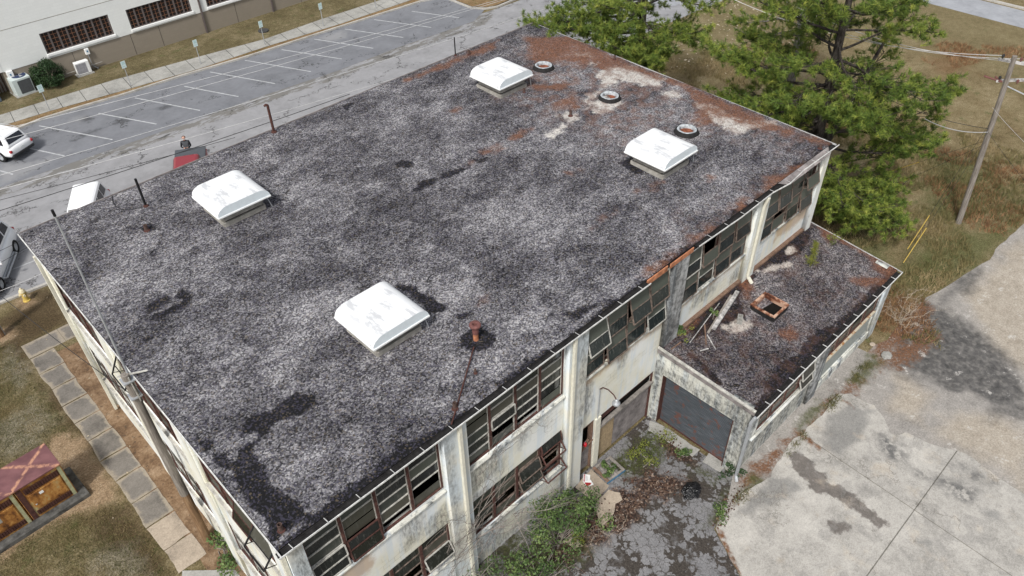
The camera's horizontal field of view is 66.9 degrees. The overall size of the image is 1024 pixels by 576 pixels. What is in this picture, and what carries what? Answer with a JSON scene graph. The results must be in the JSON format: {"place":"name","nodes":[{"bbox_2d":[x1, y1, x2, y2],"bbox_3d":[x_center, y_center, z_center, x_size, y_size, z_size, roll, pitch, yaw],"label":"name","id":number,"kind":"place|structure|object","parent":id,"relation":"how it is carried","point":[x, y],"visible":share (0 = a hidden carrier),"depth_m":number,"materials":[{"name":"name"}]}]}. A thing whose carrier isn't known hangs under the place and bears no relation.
{"place":"outdoors","nodes":[
{"label":"outdoors","id":0,"kind":"place"},
{"bbox_2d":[0,286,206,575],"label":"lawn","id":1,"kind":"structure","parent":0,"point":[76,454],"depth_m":29.89,"materials":[{"name":"plant"}]},
{"bbox_2d":[0,282,47,304],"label":"kerb","id":2,"kind":"structure","parent":1,"relation":"on","point":[42,285],"depth_m":38.15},
{"bbox_2d":[18,288,30,302],"bbox_3d":[-23.644,0.312,37.489,0.384,0.800,0.376,-2,41,0],"label":"fire hydrant","id":3,"kind":"object","parent":1,"relation":"on","point":[23,294],"visible":1,"depth_m":37.40,"materials":[{"name":"metal"}]},
{"bbox_2d":[21,329,64,358],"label":"path slab","id":4,"kind":"structure","parent":1,"relation":"on","point":[36,347],"depth_m":35.39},
{"bbox_2d":[0,443,90,553],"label":"shed","id":5,"kind":"object","parent":1,"relation":"on","point":[40,487],"visible":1,"depth_m":27.86,"materials":[{"name":"wood"}]},
{"bbox_2d":[30,348,63,374],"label":"path slab","id":6,"kind":"structure","parent":1,"relation":"on","point":[46,360],"depth_m":34.59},
{"bbox_2d":[40,362,74,388],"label":"path slab","id":7,"kind":"structure","parent":1,"relation":"on","point":[53,378],"depth_m":33.87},
{"bbox_2d":[57,324,74,340],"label":"path slab","id":8,"kind":"structure","parent":1,"relation":"on","point":[66,332],"depth_m":35.96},
{"bbox_2d":[53,378,86,405],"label":"path slab","id":9,"kind":"structure","parent":1,"relation":"on","point":[69,391],"depth_m":33.15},
{"bbox_2d":[62,394,98,423],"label":"path slab","id":10,"kind":"structure","parent":1,"relation":"on","point":[80,408],"depth_m":32.44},
{"bbox_2d":[75,410,111,440],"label":"path slab","id":11,"kind":"structure","parent":1,"relation":"on","point":[95,424],"depth_m":31.73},
{"bbox_2d":[88,428,125,460],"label":"path slab","id":12,"kind":"structure","parent":1,"relation":"on","point":[107,443],"depth_m":31.00,"materials":[{"name":"concrete"}]},
{"bbox_2d":[100,447,140,480],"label":"path slab","id":13,"kind":"structure","parent":1,"relation":"on","point":[119,464],"depth_m":30.26,"materials":[{"name":"concrete"}]},
{"bbox_2d":[116,466,156,503],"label":"path slab","id":14,"kind":"structure","parent":1,"relation":"on","point":[136,484],"depth_m":29.50,"materials":[{"name":"concrete"}]},
{"bbox_2d":[57,342,246,575],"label":"clay strip","id":15,"kind":"object","parent":1,"relation":"on","point":[132,437],"visible":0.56,"depth_m":30.87,"materials":[{"name":"red soil"}]},
{"bbox_2d":[50,209,211,542],"bbox_3d":[-10.871,3.562,23.184,0.804,14.328,0.383,-26,47,-26],"label":"utility pole","id":16,"kind":"object","parent":15,"relation":"on","point":[127,380],"visible":0.96,"depth_m":23.64,"materials":[{"name":"grey wood"}]},
{"bbox_2d":[0,295,127,391],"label":"overhead wire","id":17,"kind":"object","parent":16,"relation":"attached to","point":[63,345],"visible":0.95,"depth_m":26.48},
{"bbox_2d":[206,526,240,575],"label":"bush","id":18,"kind":"object","parent":15,"relation":"on","point":[221,542],"visible":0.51,"depth_m":26.89,"materials":[{"name":"green plant"}]},
{"bbox_2d":[132,488,173,527],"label":"path slab","id":19,"kind":"structure","parent":1,"relation":"on","point":[153,506],"depth_m":28.72,"materials":[{"name":"concrete"}]},
{"bbox_2d":[147,511,189,549],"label":"path slab","id":20,"kind":"structure","parent":1,"relation":"on","point":[169,530],"depth_m":27.98,"materials":[{"name":"concrete"}]},
{"bbox_2d":[165,533,205,572],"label":"path slab","id":21,"kind":"structure","parent":1,"relation":"on","point":[186,552],"depth_m":27.30,"materials":[{"name":"concrete"}]},
{"bbox_2d":[182,570,239,575],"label":"paving slab","id":22,"kind":"structure","parent":1,"relation":"on","point":[201,573],"depth_m":26.70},
{"bbox_2d":[1,137,234,199],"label":"overhead wire","id":23,"kind":"object","parent":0,"point":[117,169],"visible":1,"depth_m":33.96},
{"bbox_2d":[0,94,348,210],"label":"overhead wire","id":24,"kind":"object","parent":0,"point":[171,155],"visible":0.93,"depth_m":35.28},
{"bbox_2d":[0,0,378,114],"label":"bank lawn","id":25,"kind":"structure","parent":0,"point":[279,21],"depth_m":60.01,"materials":[{"name":"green plant"}]},
{"bbox_2d":[7,72,38,97],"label":"air conditioner","id":26,"kind":"object","parent":25,"relation":"on","point":[21,84],"visible":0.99,"depth_m":53.83,"materials":[{"name":"metal"}]},
{"bbox_2d":[28,57,65,88],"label":"round bush","id":27,"kind":"object","parent":25,"relation":"on","point":[51,80],"visible":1,"depth_m":54.25,"materials":[{"name":"green plant"}]},
{"bbox_2d":[73,59,94,77],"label":"air conditioner","id":28,"kind":"object","parent":25,"relation":"on","point":[82,67],"visible":1,"depth_m":56.17,"materials":[{"name":"white paint"}]},
{"bbox_2d":[0,78,394,189],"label":"overhead wire","id":29,"kind":"object","parent":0,"point":[190,137],"visible":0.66,"depth_m":33.65,"materials":[{"name":"metal"}]},
{"bbox_2d":[0,0,409,124],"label":"sidewalk","id":30,"kind":"structure","parent":0,"point":[122,84],"depth_m":57.07,"materials":[{"name":"concrete"}]},
{"bbox_2d":[1,0,495,129],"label":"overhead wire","id":31,"kind":"object","parent":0,"point":[236,70],"visible":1,"depth_m":37.51,"materials":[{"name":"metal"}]},
{"bbox_2d":[0,0,501,140],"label":"overhead wire","id":32,"kind":"object","parent":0,"point":[237,76],"visible":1,"depth_m":36.89,"materials":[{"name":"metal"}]},
{"bbox_2d":[2,9,543,174],"bbox_3d":[-9.308,-10.218,37.775,29.985,0.172,0.022,-26,47,-26],"label":"overhead wire","id":33,"kind":"object","parent":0,"point":[257,99],"visible":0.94,"depth_m":36.21,"materials":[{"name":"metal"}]},
{"bbox_2d":[0,0,721,300],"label":"street","id":34,"kind":"structure","parent":0,"point":[22,217],"depth_m":50.58,"materials":[{"name":"asphalt"}]},
{"bbox_2d":[0,220,18,291],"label":"parked car","id":35,"kind":"object","parent":34,"relation":"on","point":[8,236],"visible":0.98,"depth_m":39.56,"materials":[{"name":"white paint"}]},
{"bbox_2d":[67,181,110,211],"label":"parked car","id":36,"kind":"object","parent":34,"relation":"on","point":[85,194],"visible":0.3,"depth_m":41.47,"materials":[{"name":"white paint"}]},
{"bbox_2d":[173,146,207,168],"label":"parked car","id":37,"kind":"object","parent":34,"relation":"on","point":[183,158],"visible":0.2,"depth_m":44.38,"materials":[{"name":"red paint"}]},
{"bbox_2d":[9,0,879,575],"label":"ground","id":38,"kind":"structure","parent":0,"point":[865,346],"depth_m":30.83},
{"bbox_2d":[0,0,306,93],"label":"white factory","id":39,"kind":"structure","parent":38,"relation":"on","point":[65,33],"depth_m":56.42,"materials":[{"name":"paint"}]},
{"bbox_2d":[39,15,116,56],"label":"window","id":40,"kind":"structure","parent":39,"relation":"in","point":[65,37],"depth_m":55.48,"materials":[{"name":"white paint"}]},
{"bbox_2d":[125,0,193,31],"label":"window","id":41,"kind":"structure","parent":39,"relation":"in","point":[156,11],"depth_m":58.63,"materials":[{"name":"glass"}]},
{"bbox_2d":[206,0,238,9],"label":"window","id":42,"kind":"structure","parent":39,"relation":"in","point":[209,2],"depth_m":61.44,"materials":[{"name":"white paint"}]},
{"bbox_2d":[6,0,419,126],"bbox_3d":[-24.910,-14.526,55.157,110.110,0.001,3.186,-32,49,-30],"label":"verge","id":43,"kind":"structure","parent":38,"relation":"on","point":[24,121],"depth_m":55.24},
{"bbox_2d":[0,0,483,186],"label":"parking lot","id":44,"kind":"structure","parent":38,"relation":"on","point":[160,115],"depth_m":54.65,"materials":[{"name":"asphalt"}]},
{"bbox_2d":[0,123,33,161],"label":"parked car","id":45,"kind":"object","parent":44,"relation":"on","point":[14,147],"visible":0.96,"depth_m":47.27,"materials":[{"name":"white paint"}]},
{"bbox_2d":[16,0,430,128],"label":"kerb","id":46,"kind":"structure","parent":44,"relation":"on","point":[198,70],"depth_m":57.14,"materials":[{"name":"concrete"}]},
{"bbox_2d":[17,22,839,575],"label":"factory building","id":47,"kind":"structure","parent":38,"relation":"on","point":[575,262],"depth_m":26.28,"materials":[{"name":"white concrete"}]},
{"bbox_2d":[53,279,104,351],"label":"window","id":48,"kind":"structure","parent":47,"relation":"in","point":[71,306],"depth_m":27.75,"materials":[{"name":"glass"}]},
{"bbox_2d":[89,347,140,421],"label":"window","id":49,"kind":"structure","parent":47,"relation":"in","point":[121,392],"depth_m":30.11,"materials":[{"name":"red metal"}]},
{"bbox_2d":[112,356,179,443],"bbox_3d":[-11.338,3.501,23.932,0.465,2.220,4.400,-33,50,-31],"label":"window","id":50,"kind":"structure","parent":47,"relation":"in","point":[146,398],"depth_m":24.61,"materials":[{"name":"glass"}]},
{"bbox_2d":[162,439,211,511],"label":"window","id":51,"kind":"structure","parent":47,"relation":"in","point":[178,464],"depth_m":26.87,"materials":[{"name":"glass"}]},
{"bbox_2d":[192,170,272,226],"bbox_3d":[-10.161,-3.230,28.153,2.102,0.970,1.996,-33,50,-31],"label":"roof vent","id":52,"kind":"object","parent":47,"relation":"on","point":[230,198],"visible":1,"depth_m":27.71,"materials":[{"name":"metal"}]},
{"bbox_2d":[197,456,276,571],"bbox_3d":[-7.624,5.991,20.948,0.565,2.220,4.350,-33,50,-31],"label":"window","id":53,"kind":"structure","parent":47,"relation":"in","point":[252,534],"depth_m":20.63,"materials":[{"name":"red metal"}]},
{"bbox_2d":[227,521,270,575],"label":"window","id":54,"kind":"structure","parent":47,"relation":"in","point":[240,542],"depth_m":24.62,"materials":[{"name":"red metal"}]},
{"bbox_2d":[303,443,442,575],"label":"window","id":55,"kind":"structure","parent":47,"relation":"in","point":[328,552],"depth_m":20.74,"materials":[{"name":"black metal"}]},
{"bbox_2d":[334,281,429,356],"bbox_3d":[-3.901,0.956,23.351,2.102,0.970,1.996,-33,50,-31],"label":"roof vent","id":56,"kind":"object","parent":47,"relation":"on","point":[379,319],"visible":1,"depth_m":22.92,"materials":[{"name":"white paint"}]},
{"bbox_2d":[384,523,454,575],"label":"window","id":57,"kind":"structure","parent":47,"relation":"in","point":[420,555],"depth_m":23.97,"materials":[{"name":"red metal"}]},
{"bbox_2d":[451,347,473,424],"bbox_3d":[-1.380,2.709,21.884,0.044,0.154,2.843,6,41,8],"label":"steel rod","id":58,"kind":"object","parent":47,"relation":"on","point":[462,385],"visible":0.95,"depth_m":21.86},
{"bbox_2d":[469,320,480,340],"bbox_3d":[-1.088,1.308,23.070,0.370,0.675,0.364,-33,50,-31],"label":"chimney pipe","id":59,"kind":"object","parent":47,"relation":"on","point":[474,325],"visible":1,"depth_m":22.92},
{"bbox_2d":[426,415,526,575],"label":"dead vine","id":60,"kind":"object","parent":47,"relation":"attached to","point":[468,532],"visible":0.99,"depth_m":23.98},
{"bbox_2d":[470,57,532,98],"bbox_3d":[-0.474,-9.528,35.179,2.102,0.970,1.996,-33,50,-31],"label":"roof vent","id":61,"kind":"object","parent":47,"relation":"on","point":[499,77],"visible":1,"depth_m":34.73,"materials":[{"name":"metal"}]},
{"bbox_2d":[466,349,563,465],"bbox_3d":[0.104,3.605,23.499,4.230,2.220,0.143,-33,50,-31],"label":"window","id":62,"kind":"structure","parent":47,"relation":"in","point":[521,398],"depth_m":23.51,"materials":[{"name":"black metal"}]},
{"bbox_2d":[482,399,551,472],"bbox_3d":[0.234,4.743,24.196,4.077,2.790,0.527,-33,50,-31],"label":"dead vine","id":63,"kind":"object","parent":47,"relation":"hanging from","point":[513,434],"visible":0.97,"depth_m":23.69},
{"bbox_2d":[473,430,566,533],"bbox_3d":[0.287,6.602,25.932,4.230,1.980,0.474,-33,50,-31],"label":"window","id":64,"kind":"structure","parent":47,"relation":"in","point":[529,473],"depth_m":26.07,"materials":[{"name":"red metal"}]},
{"bbox_2d":[436,472,609,575],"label":"dead vine","id":65,"kind":"object","parent":47,"relation":"attached to","point":[515,513],"visible":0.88,"depth_m":25.27,"materials":[{"name":"plant"}]},
{"bbox_2d":[533,61,554,72],"bbox_3d":[1.509,-10.541,36.822,1.060,0.165,1.060,8,42,11],"label":"roof ring","id":66,"kind":"object","parent":47,"relation":"on","point":[543,66],"visible":1,"depth_m":36.69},
{"bbox_2d":[580,438,592,470],"bbox_3d":[2.647,6.325,29.031,0.941,1.783,0.180,-33,50,-31],"label":"door","id":67,"kind":"structure","parent":47,"relation":"in","point":[584,452],"depth_m":29.14,"materials":[{"name":"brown wood"}]},
{"bbox_2d":[597,387,619,418],"bbox_3d":[3.411,4.534,27.518,0.300,2.692,0.878,-33,50,-31],"label":"wall lamp","id":68,"kind":"object","parent":47,"relation":"attached to","point":[615,402],"visible":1,"depth_m":26.68,"materials":[{"name":"metal"}]},
{"bbox_2d":[598,91,620,103],"bbox_3d":[4.358,-8.523,34.508,1.060,0.165,1.060,12,43,15],"label":"roof ring","id":69,"kind":"object","parent":47,"relation":"on","point":[615,97],"visible":1,"depth_m":34.35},
{"bbox_2d":[586,270,669,377],"bbox_3d":[3.932,1.238,26.136,4.340,2.220,0.410,-33,50,-31],"label":"window","id":70,"kind":"structure","parent":47,"relation":"in","point":[615,333],"depth_m":26.13,"materials":[{"name":"glass"}]},
{"bbox_2d":[624,128,697,179],"bbox_3d":[5.800,-5.228,30.247,2.102,0.970,1.996,-33,50,-31],"label":"roof vent","id":71,"kind":"object","parent":47,"relation":"on","point":[658,153],"visible":1,"depth_m":29.80,"materials":[{"name":"metal"}]},
{"bbox_2d":[674,124,699,138],"bbox_3d":[7.289,-6.566,32.263,1.060,0.165,1.060,12,42,15],"label":"roof ring","id":72,"kind":"object","parent":47,"relation":"on","point":[688,131],"visible":1,"depth_m":32.18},
{"bbox_2d":[682,210,751,303],"bbox_3d":[7.624,-1.229,28.891,4.250,2.220,0.264,-33,50,-31],"label":"window","id":73,"kind":"structure","parent":47,"relation":"in","point":[727,248],"depth_m":28.94,"materials":[{"name":"glass"}]},
{"bbox_2d":[760,162,819,241],"bbox_3d":[11.293,-3.547,31.474,4.050,2.220,0.410,-33,50,-31],"label":"window","id":74,"kind":"structure","parent":47,"relation":"in","point":[786,199],"depth_m":31.66,"materials":[{"name":"glass"}]},
{"bbox_2d":[457,0,506,6],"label":"verge","id":75,"kind":"structure","parent":38,"relation":"on","point":[475,3],"depth_m":65.76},
{"bbox_2d":[450,0,514,9],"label":"kerb","id":76,"kind":"structure","parent":38,"relation":"on","point":[486,8],"depth_m":65.28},
{"bbox_2d":[476,416,738,575],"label":"yard","id":77,"kind":"structure","parent":38,"relation":"on","point":[669,534],"depth_m":27.71,"materials":[{"name":"concrete"}]},
{"bbox_2d":[462,552,521,575],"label":"bush","id":78,"kind":"object","parent":77,"relation":"on","point":[487,567],"visible":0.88,"depth_m":25.93,"materials":[{"name":"green plant"}]},
{"bbox_2d":[511,545,575,575],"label":"bush","id":79,"kind":"object","parent":77,"relation":"on","point":[542,557],"visible":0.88,"depth_m":26.11,"materials":[{"name":"green plant"}]},
{"bbox_2d":[505,484,615,575],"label":"bush","id":80,"kind":"object","parent":77,"relation":"on","point":[552,523],"visible":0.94,"depth_m":26.31,"materials":[{"name":"green plant"}]},
{"bbox_2d":[575,469,608,499],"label":"paving slab","id":81,"kind":"structure","parent":77,"relation":"on","point":[596,479],"depth_m":29.11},
{"bbox_2d":[595,490,621,525],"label":"paving slab","id":82,"kind":"structure","parent":77,"relation":"on","point":[613,498],"depth_m":28.51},
{"bbox_2d":[592,456,624,483],"bbox_3d":[3.690,6.941,29.581,0.939,0.135,0.850,-28,47,-27],"label":"pallet","id":83,"kind":"object","parent":77,"relation":"on","point":[616,473],"visible":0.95,"depth_m":29.51,"materials":[{"name":"grey wood"}]},
{"bbox_2d":[602,463,615,477],"bbox_3d":[3.686,6.931,29.349,0.525,0.493,0.608,5,41,7],"label":"weed","id":84,"kind":"object","parent":77,"relation":"on","point":[610,470],"visible":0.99,"depth_m":29.31,"materials":[{"name":"green plant"}]},
{"bbox_2d":[624,439,647,459],"bbox_3d":[4.844,6.312,30.085,1.187,0.522,0.580,-22,45,-22],"label":"weed","id":85,"kind":"object","parent":77,"relation":"on","point":[632,452],"visible":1,"depth_m":30.02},
{"bbox_2d":[610,427,673,473],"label":"yard weeds","id":86,"kind":"object","parent":77,"relation":"on","point":[653,448],"visible":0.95,"depth_m":30.18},
{"bbox_2d":[544,429,747,573],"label":"fallen leaves","id":87,"kind":"object","parent":77,"relation":"on","point":[624,480],"visible":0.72,"depth_m":28.77,"materials":[{"name":"brown plant"}]},
{"bbox_2d":[637,445,660,467],"bbox_3d":[5.279,6.505,29.922,0.715,0.417,1.126,-10,42,-10],"label":"weed","id":88,"kind":"object","parent":77,"relation":"on","point":[649,459],"visible":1,"depth_m":29.78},
{"bbox_2d":[640,427,676,447],"bbox_3d":[5.828,5.970,30.554,1.531,0.499,0.719,-22,45,-22],"label":"weed","id":89,"kind":"object","parent":77,"relation":"on","point":[661,436],"visible":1,"depth_m":30.56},
{"bbox_2d":[648,421,699,456],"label":"paving slab","id":90,"kind":"structure","parent":77,"relation":"on","point":[653,426],"depth_m":30.75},
{"bbox_2d":[674,447,691,457],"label":"weed","id":91,"kind":"object","parent":77,"relation":"on","point":[685,451],"visible":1,"depth_m":29.86,"materials":[{"name":"green plant"}]},
{"bbox_2d":[681,482,701,499],"bbox_3d":[6.628,7.477,28.663,0.811,0.400,0.734,-9,41,-9],"label":"rubbish bag","id":92,"kind":"object","parent":77,"relation":"on","point":[690,490],"visible":1,"depth_m":28.51,"materials":[{"name":"black"}]},
{"bbox_2d":[703,453,723,471],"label":"paving slab","id":93,"kind":"structure","parent":77,"relation":"on","point":[712,461],"depth_m":29.81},
{"bbox_2d":[712,500,727,524],"bbox_3d":[7.509,8.092,27.946,0.557,0.466,0.933,6,41,9],"label":"weed","id":94,"kind":"object","parent":77,"relation":"on","point":[722,510],"visible":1,"depth_m":27.93,"materials":[{"name":"green plant"}]},
{"bbox_2d":[718,460,747,479],"bbox_3d":[8.340,6.879,29.138,0.719,0.633,1.075,-66,71,-46],"label":"weed","id":95,"kind":"object","parent":77,"relation":"on","point":[730,468],"visible":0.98,"depth_m":29.14,"materials":[{"name":"green plant"}]},
{"bbox_2d":[648,222,902,481],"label":"annex building","id":96,"kind":"structure","parent":38,"relation":"on","point":[727,393],"depth_m":30.05,"materials":[{"name":"concrete"}]},
{"bbox_2d":[707,294,731,332],"bbox_3d":[8.117,0.997,30.246,0.090,0.117,2.447,22,46,24],"label":"timber","id":97,"kind":"object","parent":96,"relation":"on","point":[721,310],"visible":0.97,"depth_m":30.25,"materials":[{"name":"grey wood"}]},
{"bbox_2d":[711,290,738,329],"bbox_3d":[8.359,0.852,30.296,0.160,0.152,2.466,23,46,25],"label":"timber","id":98,"kind":"object","parent":97,"relation":"on","point":[725,310],"visible":1,"depth_m":30.20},
{"bbox_2d":[750,292,789,321],"bbox_3d":[10.137,0.745,30.542,1.100,0.270,1.100,-33,50,-31],"label":"roof hatch","id":99,"kind":"object","parent":96,"relation":"on","point":[776,309],"visible":1,"depth_m":30.53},
{"bbox_2d":[756,361,815,429],"bbox_3d":[10.459,3.934,29.370,4.000,1.480,0.270,-33,50,-31],"label":"window","id":100,"kind":"structure","parent":96,"relation":"in","point":[807,376],"depth_m":29.92,"materials":[{"name":"glass"}]},
{"bbox_2d":[805,240,819,266],"bbox_3d":[12.436,-1.419,32.016,0.689,1.452,0.649,7,42,10],"label":"pine sapling","id":101,"kind":"object","parent":96,"relation":"on","point":[814,249],"visible":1,"depth_m":32.01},
{"bbox_2d":[828,296,879,355],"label":"window","id":102,"kind":"structure","parent":96,"relation":"in","point":[865,314],"depth_m":32.47,"materials":[{"name":"glass"}]},
{"bbox_2d":[620,0,1023,349],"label":"field","id":103,"kind":"structure","parent":0,"point":[974,104],"depth_m":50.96,"materials":[{"name":"plant"}]},
{"bbox_2d":[516,0,735,74],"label":"pine tree","id":104,"kind":"object","parent":103,"relation":"on","point":[634,45],"visible":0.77,"depth_m":41.38,"materials":[{"name":"green plant"}]},
{"bbox_2d":[724,1,861,113],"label":"pine tree","id":105,"kind":"object","parent":103,"relation":"on","point":[749,34],"visible":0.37,"depth_m":42.35,"materials":[{"name":"green plant"}]},
{"bbox_2d":[698,0,970,243],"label":"pine tree","id":106,"kind":"object","parent":103,"relation":"on","point":[859,200],"visible":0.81,"depth_m":36.09,"materials":[{"name":"green plant"}]},
{"bbox_2d":[739,40,1023,341],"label":"russet grass","id":107,"kind":"structure","parent":103,"relation":"on","point":[986,226],"depth_m":43.27,"materials":[{"name":"plant"}]},
{"bbox_2d":[956,54,1023,224],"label":"utility pole","id":108,"kind":"object","parent":103,"relation":"on","point":[980,157],"visible":1,"depth_m":37.45,"materials":[{"name":"grey wood"}]},
{"bbox_2d":[736,0,1001,55],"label":"overhead wire","id":109,"kind":"object","parent":108,"relation":"attached to","point":[893,46],"visible":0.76,"depth_m":37.80,"materials":[{"name":"metal"}]},
{"bbox_2d":[986,0,1023,9],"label":"kerb","id":110,"kind":"structure","parent":103,"relation":"on","point":[1008,4],"depth_m":63.48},
{"bbox_2d":[716,224,1023,575],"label":"driveway","id":111,"kind":"structure","parent":0,"point":[962,390],"depth_m":32.80,"materials":[{"name":"concrete"}]},
{"bbox_2d":[716,393,1023,575],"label":"concrete pad","id":112,"kind":"object","parent":111,"relation":"on","point":[853,486],"visible":1,"depth_m":28.04,"materials":[{"name":"concrete"}]},
{"bbox_2d":[717,361,876,523],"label":"edge weeds","id":113,"kind":"object","parent":112,"relation":"on","point":[831,401],"visible":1,"depth_m":31.81,"materials":[{"name":"green plant"}]},
{"bbox_2d":[881,287,949,332],"bbox_3d":[18.031,1.102,34.923,2.958,1.717,2.616,-13,42,-13],"label":"bare shrub","id":114,"kind":"object","parent":111,"relation":"on","point":[903,319],"visible":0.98,"depth_m":35.15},
{"bbox_2d":[925,0,1023,27],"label":"road","id":115,"kind":"structure","parent":0,"point":[998,13],"depth_m":62.85,"materials":[{"name":"asphalt"}]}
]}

